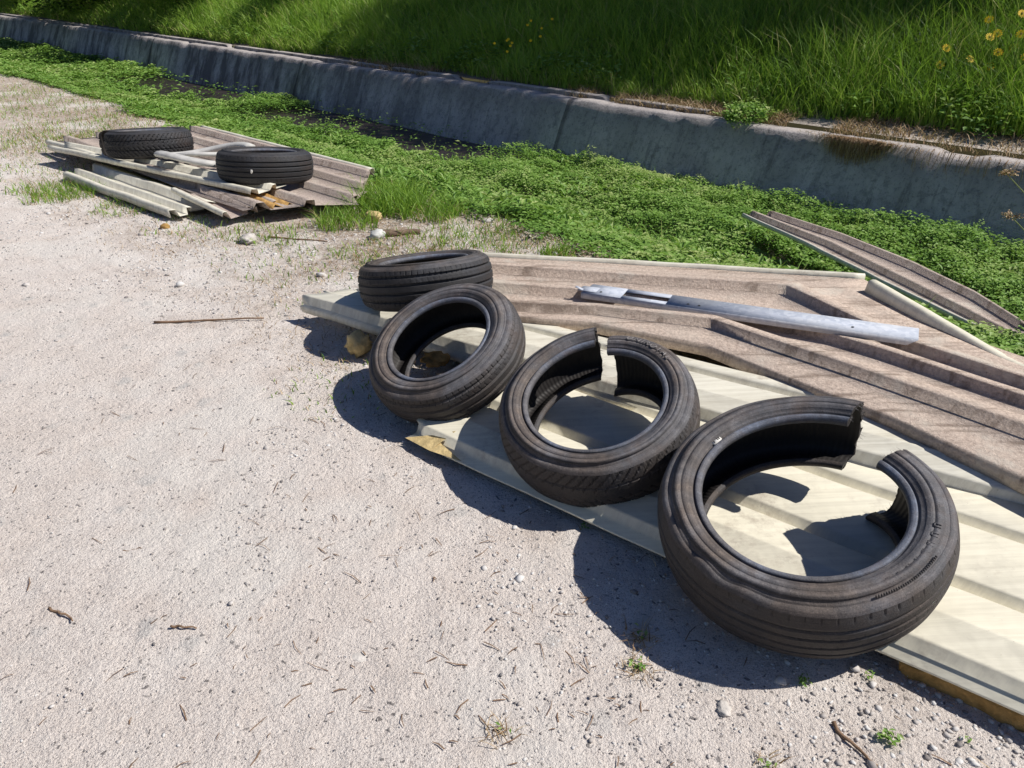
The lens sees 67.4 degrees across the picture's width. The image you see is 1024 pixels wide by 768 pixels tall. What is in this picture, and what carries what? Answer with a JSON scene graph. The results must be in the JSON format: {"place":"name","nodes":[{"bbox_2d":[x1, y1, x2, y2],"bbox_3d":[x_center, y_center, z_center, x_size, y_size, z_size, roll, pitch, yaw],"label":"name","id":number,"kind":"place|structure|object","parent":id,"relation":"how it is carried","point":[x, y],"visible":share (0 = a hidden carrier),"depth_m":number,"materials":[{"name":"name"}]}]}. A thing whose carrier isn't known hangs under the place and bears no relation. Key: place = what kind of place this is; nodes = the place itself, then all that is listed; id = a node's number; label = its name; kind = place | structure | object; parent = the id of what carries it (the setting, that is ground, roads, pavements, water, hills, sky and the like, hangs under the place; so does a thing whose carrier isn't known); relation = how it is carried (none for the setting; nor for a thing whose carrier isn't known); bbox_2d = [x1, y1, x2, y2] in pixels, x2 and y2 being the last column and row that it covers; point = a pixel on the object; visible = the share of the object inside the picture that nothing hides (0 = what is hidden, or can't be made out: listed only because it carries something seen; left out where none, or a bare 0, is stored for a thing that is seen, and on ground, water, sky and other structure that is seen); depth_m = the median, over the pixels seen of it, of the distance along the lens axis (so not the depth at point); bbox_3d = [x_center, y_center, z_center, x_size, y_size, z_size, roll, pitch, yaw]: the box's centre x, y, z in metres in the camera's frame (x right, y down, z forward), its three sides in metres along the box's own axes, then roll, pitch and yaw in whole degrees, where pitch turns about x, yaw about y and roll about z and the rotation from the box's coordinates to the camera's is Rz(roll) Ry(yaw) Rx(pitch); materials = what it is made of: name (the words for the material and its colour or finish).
{"place":"outdoors","nodes":[
{"label":"outdoors","id":0,"kind":"place"},
{"bbox_2d":[0,74,1023,767],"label":"ground","id":1,"kind":"structure","parent":0,"point":[150,432],"depth_m":1.87,"materials":[{"name":"grey gravel"}]},
{"bbox_2d":[48,606,72,620],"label":"twig","id":2,"kind":"object","parent":1,"relation":"on","point":[57,611],"visible":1,"depth_m":1.74,"materials":[{"name":"brown wood"}]},
{"bbox_2d":[63,163,217,217],"bbox_3d":[-2.388,-1.258,4.906,1.564,0.068,0.342,23,36,35],"label":"loose sheet","id":3,"kind":"object","parent":1,"relation":"on","point":[161,198],"visible":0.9,"depth_m":4.84,"materials":[{"name":"beige metal"}]},
{"bbox_2d":[160,223,169,228],"bbox_3d":[-1.932,-0.877,4.274,0.057,0.038,0.048,0,29,0],"label":"brick chip","id":4,"kind":"object","parent":1,"relation":"on","point":[164,225],"visible":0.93,"depth_m":4.26,"materials":[{"name":"brick"}]},
{"bbox_2d":[170,625,196,628],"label":"twig","id":5,"kind":"object","parent":1,"relation":"on","point":[175,626],"visible":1,"depth_m":1.71,"materials":[{"name":"brown wood"}]},
{"bbox_2d":[154,317,263,322],"bbox_3d":[-1.250,-0.264,3.174,0.442,0.010,0.014,-3,29,-5],"label":"twig","id":6,"kind":"object","parent":1,"relation":"on","point":[180,321],"visible":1,"depth_m":3.17,"materials":[{"name":"brown wood"}]},
{"bbox_2d":[45,125,374,210],"bbox_3d":[-2.066,-1.559,5.345,3.162,0.057,1.099,24,36,36],"label":"ribbed sheet","id":7,"kind":"object","parent":1,"relation":"on","point":[317,188],"visible":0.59,"depth_m":4.92,"materials":[{"name":"brown plastic"}]},
{"bbox_2d":[99,127,193,158],"bbox_3d":[-2.530,-1.670,5.315,0.610,0.178,0.570,-1,22,1],"label":"car tyre","id":8,"kind":"object","parent":7,"relation":"on","point":[138,143],"visible":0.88,"depth_m":5.11,"materials":[{"name":"rubber"}]},
{"bbox_2d":[47,142,285,193],"bbox_3d":[-2.366,-1.462,5.101,2.319,0.052,0.262,18,34,30],"label":"loose sheet","id":9,"kind":"object","parent":7,"relation":"on","point":[194,174],"visible":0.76,"depth_m":4.95,"materials":[{"name":"beige metal"}]},
{"bbox_2d":[154,142,254,167],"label":"plastic trim","id":10,"kind":"structure","parent":9,"relation":"on","point":[188,156],"depth_m":4.95,"materials":[{"name":"grey plastic"}]},
{"bbox_2d":[171,184,275,218],"bbox_3d":[-1.692,-1.103,4.539,0.626,0.086,0.379,24,37,36],"label":"loose sheet","id":11,"kind":"object","parent":7,"relation":"on","point":[221,209],"visible":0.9,"depth_m":4.46,"materials":[{"name":"grey plastic"}]},
{"bbox_2d":[215,146,313,184],"bbox_3d":[-1.532,-1.359,4.766,0.578,0.187,0.591,2,21,-1],"label":"car tyre","id":12,"kind":"object","parent":7,"relation":"on","point":[253,165],"visible":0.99,"depth_m":4.56,"materials":[{"name":"rubber"}]},
{"bbox_2d":[238,192,290,208],"bbox_3d":[-1.438,-1.087,4.502,0.371,0.068,0.162,22,36,35],"label":"loose sheet","id":13,"kind":"object","parent":7,"relation":"on","point":[269,204],"visible":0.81,"depth_m":4.47,"materials":[{"name":"metal"}]},
{"bbox_2d":[239,233,256,243],"bbox_3d":[-1.402,-0.775,4.079,0.095,0.051,0.121,0,29,0],"label":"stone","id":14,"kind":"object","parent":1,"relation":"on","point":[247,237],"visible":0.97,"depth_m":4.05,"materials":[{"name":"grey stone"}]},
{"bbox_2d":[267,236,327,241],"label":"twig","id":15,"kind":"object","parent":1,"relation":"on","point":[296,238],"visible":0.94,"depth_m":4.11,"materials":[{"name":"brown wood"}]},
{"bbox_2d":[0,73,594,420],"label":"grass","id":16,"kind":"structure","parent":1,"relation":"on","point":[410,195],"depth_m":4.46,"materials":[{"name":"green plant"}]},
{"bbox_2d":[344,329,372,357],"bbox_3d":[-0.575,-0.150,2.881,0.113,0.103,0.084,-19,34,-30],"label":"foam lump","id":17,"kind":"object","parent":1,"relation":"on","point":[358,343],"visible":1,"depth_m":2.86,"materials":[{"name":"yellow plastic"}]},
{"bbox_2d":[352,652,366,662],"bbox_3d":[-0.330,0.583,1.651,0.050,0.007,0.040,0,29,0],"label":"stone","id":18,"kind":"object","parent":1,"relation":"on","point":[359,657],"visible":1,"depth_m":1.64,"materials":[{"name":"white stone"}]},
{"bbox_2d":[363,210,381,221],"bbox_3d":[-0.796,-0.957,4.388,0.110,0.072,0.092,0,29,0],"label":"foam lump","id":19,"kind":"object","parent":1,"relation":"on","point":[375,215],"visible":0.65,"depth_m":4.36,"materials":[{"name":"yellow plastic"}]},
{"bbox_2d":[369,228,385,239],"bbox_3d":[-0.721,-0.801,4.115,0.078,0.060,0.110,14,32,24],"label":"crumpled scrap","id":20,"kind":"object","parent":1,"relation":"on","point":[376,232],"visible":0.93,"depth_m":4.08,"materials":[{"name":"white paper"}]},
{"bbox_2d":[383,229,419,236],"bbox_3d":[-0.610,-0.818,4.156,0.230,0.041,0.049,-5,29,-9],"label":"log","id":21,"kind":"object","parent":1,"relation":"on","point":[394,232],"visible":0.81,"depth_m":4.14,"materials":[{"name":"brown wood"}]},
{"bbox_2d":[420,351,449,367],"bbox_3d":[-0.271,-0.088,2.711,0.108,0.060,0.082,0,29,0],"label":"foam lump","id":22,"kind":"object","parent":1,"relation":"on","point":[432,359],"visible":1,"depth_m":2.69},
{"bbox_2d":[2,201,951,767],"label":"plant litter","id":23,"kind":"object","parent":1,"relation":"on","point":[370,621],"visible":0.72,"depth_m":1.63,"materials":[{"name":"brown plant"}]},
{"bbox_2d":[0,76,989,767],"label":"straw","id":24,"kind":"object","parent":1,"relation":"on","point":[356,256],"visible":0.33,"depth_m":4.25,"materials":[{"name":"beige plant"}]},
{"bbox_2d":[473,712,529,749],"bbox_3d":[-0.029,0.662,1.472,0.123,0.015,0.106,-14,32,-24],"label":"weed","id":25,"kind":"object","parent":1,"relation":"on","point":[499,727],"visible":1,"depth_m":1.47,"materials":[{"name":"beige plant"}]},
{"bbox_2d":[613,643,668,684],"bbox_3d":[0.272,0.589,1.613,0.104,0.019,0.124,25,37,37],"label":"weed","id":26,"kind":"object","parent":1,"relation":"on","point":[638,665],"visible":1,"depth_m":1.61,"materials":[{"name":"green plant"}]},
{"bbox_2d":[620,615,664,653],"bbox_3d":[0.282,0.544,1.686,0.121,0.024,0.129,-3,29,-6],"label":"weed","id":27,"kind":"object","parent":1,"relation":"on","point":[641,636],"visible":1,"depth_m":1.68,"materials":[{"name":"green plant"}]},
{"bbox_2d":[406,390,1023,731],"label":"corrugated sheet","id":28,"kind":"object","parent":1,"relation":"on","point":[964,641],"visible":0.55,"depth_m":1.86,"materials":[{"name":"metal"}]},
{"bbox_2d":[369,283,525,423],"bbox_3d":[-0.213,-0.106,2.496,0.527,0.156,0.530,-19,45,10],"label":"car tyre","id":29,"kind":"object","parent":28,"relation":"on","point":[478,378],"visible":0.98,"depth_m":2.40,"materials":[{"name":"rubber"}]},
{"bbox_2d":[499,327,699,507],"bbox_3d":[0.244,0.096,2.163,0.556,0.242,0.566,-11,44,6],"label":"car tyre","id":30,"kind":"object","parent":28,"relation":"on","point":[543,381],"visible":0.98,"depth_m":2.04,"materials":[{"name":"rubber"}]},
{"bbox_2d":[300,288,1023,504],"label":"corrugated sheet","id":31,"kind":"object","parent":28,"relation":"on","point":[721,387],"visible":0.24,"depth_m":2.40,"materials":[{"name":"beige metal"}]},
{"bbox_2d":[358,249,492,311],"bbox_3d":[-0.330,-0.403,2.949,0.515,0.170,0.518,-5,15,3],"label":"car tyre","id":32,"kind":"object","parent":31,"relation":"on","point":[397,283],"visible":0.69,"depth_m":2.75,"materials":[{"name":"rubber"}]},
{"bbox_2d":[657,396,959,658],"bbox_3d":[0.655,0.316,1.759,0.629,0.282,0.639,-9,41,5],"label":"car tyre","id":33,"kind":"object","parent":28,"relation":"on","point":[899,591],"visible":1,"depth_m":1.61,"materials":[{"name":"rubber"}]},
{"bbox_2d":[715,699,731,716],"bbox_3d":[0.421,0.643,1.528,0.034,0.018,0.046,0,29,0],"label":"stone","id":34,"kind":"object","parent":1,"relation":"on","point":[724,708],"visible":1,"depth_m":1.52,"materials":[{"name":"white stone"}]},
{"bbox_2d":[483,252,1023,493],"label":"buckled sheet","id":35,"kind":"object","parent":1,"relation":"on","point":[948,389],"visible":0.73,"depth_m":2.59,"materials":[{"name":"brown painted metal"}]},
{"bbox_2d":[575,284,918,344],"bbox_3d":[0.784,-0.257,2.718,1.176,0.062,0.100,13,31,22],"label":"steel profile","id":36,"kind":"object","parent":35,"relation":"on","point":[888,333],"visible":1,"depth_m":2.66,"materials":[{"name":"silver metal"}]},
{"bbox_2d":[751,745,794,767],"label":"weed","id":37,"kind":"object","parent":1,"relation":"on","point":[767,764],"visible":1,"depth_m":1.42,"materials":[{"name":"green plant"}]},
{"bbox_2d":[798,673,811,687],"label":"weed","id":38,"kind":"object","parent":1,"relation":"on","point":[801,680],"visible":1,"depth_m":1.57,"materials":[{"name":"green plant"}]},
{"bbox_2d":[832,721,877,765],"bbox_3d":[0.644,0.680,1.450,0.015,0.011,0.105,-13,31,-23],"label":"twig","id":39,"kind":"object","parent":1,"relation":"on","point":[843,736],"visible":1,"depth_m":1.46,"materials":[{"name":"brown wood"}]},
{"bbox_2d":[865,670,874,679],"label":"weed","id":40,"kind":"object","parent":1,"relation":"on","point":[873,673],"visible":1,"depth_m":1.58,"materials":[{"name":"green plant"}]},
{"bbox_2d":[877,727,903,746],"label":"weed","id":41,"kind":"object","parent":1,"relation":"on","point":[887,736],"visible":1,"depth_m":1.45,"materials":[{"name":"green plant"}]},
{"bbox_2d":[0,51,1023,324],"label":"channel bed","id":42,"kind":"object","parent":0,"point":[428,139],"visible":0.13,"depth_m":9.30,"materials":[{"name":"green plant"}]},
{"bbox_2d":[0,13,1023,257],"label":"channel wall","id":43,"kind":"structure","parent":42,"relation":"on","point":[722,151],"depth_m":7.87,"materials":[{"name":"concrete"}]},
{"bbox_2d":[714,96,779,128],"bbox_3d":[2.131,-2.428,6.961,0.576,0.329,0.606,0,29,0],"label":"trailing herb","id":44,"kind":"object","parent":43,"relation":"on","point":[737,113],"visible":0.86,"depth_m":6.87,"materials":[{"name":"green plant"}]},
{"bbox_2d":[800,130,921,167],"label":"hanging roots","id":45,"kind":"object","parent":43,"relation":"hanging from","point":[851,146],"visible":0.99,"depth_m":6.16,"materials":[{"name":"brown plant"}]},
{"bbox_2d":[897,145,1023,194],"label":"hanging roots","id":46,"kind":"object","parent":43,"relation":"hanging from","point":[973,158],"visible":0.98,"depth_m":5.70,"materials":[{"name":"brown plant"}]},
{"bbox_2d":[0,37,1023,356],"bbox_3d":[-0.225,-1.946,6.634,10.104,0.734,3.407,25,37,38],"label":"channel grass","id":47,"kind":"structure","parent":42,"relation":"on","point":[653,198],"depth_m":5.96,"materials":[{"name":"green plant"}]},
{"bbox_2d":[741,211,1023,337],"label":"ribbed sheet","id":48,"kind":"object","parent":47,"relation":"on","point":[914,281],"visible":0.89,"depth_m":4.26,"materials":[{"name":"grey brown painted metal"}]},
{"bbox_2d":[999,168,1023,346],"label":"wild carrot","id":49,"kind":"object","parent":42,"relation":"on","point":[1004,173],"visible":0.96,"depth_m":2.90,"materials":[{"name":"brown plant"}]},
{"bbox_2d":[0,0,1023,154],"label":"grass bank","id":50,"kind":"structure","parent":0,"point":[814,121],"depth_m":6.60,"materials":[{"name":"green plant"}]},
{"bbox_2d":[12,0,109,11],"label":"shrub","id":51,"kind":"object","parent":50,"relation":"on","point":[64,4],"visible":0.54,"depth_m":17.95,"materials":[{"name":"green plant"}]},
{"bbox_2d":[1,0,1023,138],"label":"broadleaf herbs","id":52,"kind":"object","parent":50,"relation":"on","point":[965,128],"visible":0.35,"depth_m":8.95,"materials":[{"name":"green plant"}]},
{"bbox_2d":[493,18,552,52],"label":"buttercups","id":53,"kind":"object","parent":50,"relation":"on","point":[510,45],"visible":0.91,"depth_m":9.19,"materials":[{"name":"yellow plant"}]},
{"bbox_2d":[345,55,1023,158],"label":"dead grass","id":54,"kind":"structure","parent":50,"relation":"on","point":[849,125],"depth_m":6.79,"materials":[{"name":"plant"}]},
{"bbox_2d":[933,44,949,74],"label":"yellow daisy","id":55,"kind":"object","parent":50,"relation":"on","point":[948,49],"visible":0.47,"depth_m":6.48,"materials":[{"name":"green plant"}]},
{"bbox_2d":[971,33,994,61],"bbox_3d":[3.897,-2.749,6.505,0.154,0.425,0.268,-14,32,-24],"label":"yellow daisy","id":56,"kind":"object","parent":50,"relation":"on","point":[984,48],"visible":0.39,"depth_m":6.38,"materials":[{"name":"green plant"}]},
{"bbox_2d":[978,15,993,44],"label":"yellow daisy","id":57,"kind":"object","parent":50,"relation":"on","point":[988,28],"visible":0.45,"depth_m":6.47,"materials":[{"name":"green plant"}]},
{"bbox_2d":[983,29,1001,60],"bbox_3d":[4.010,-2.738,6.437,0.138,0.440,0.170,-6,29,-11],"label":"yellow daisy","id":58,"kind":"object","parent":50,"relation":"on","point":[995,36],"visible":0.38,"depth_m":6.34,"materials":[{"name":"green plant"}]},
{"bbox_2d":[987,48,1003,71],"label":"yellow daisy","id":59,"kind":"object","parent":50,"relation":"on","point":[1000,51],"visible":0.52,"depth_m":6.26,"materials":[{"name":"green plant"}]},
{"bbox_2d":[1009,10,1023,43],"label":"yellow daisy","id":60,"kind":"object","parent":50,"relation":"on","point":[1021,20],"visible":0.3,"depth_m":6.45,"materials":[{"name":"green plant"}]},
{"bbox_2d":[1012,29,1023,64],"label":"yellow daisy","id":61,"kind":"object","parent":50,"relation":"on","point":[1018,32],"visible":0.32,"depth_m":6.24,"materials":[{"name":"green plant"}]},
{"bbox_2d":[39,19,1023,237],"label":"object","id":62,"kind":"structure","parent":0,"point":[794,125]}
]}

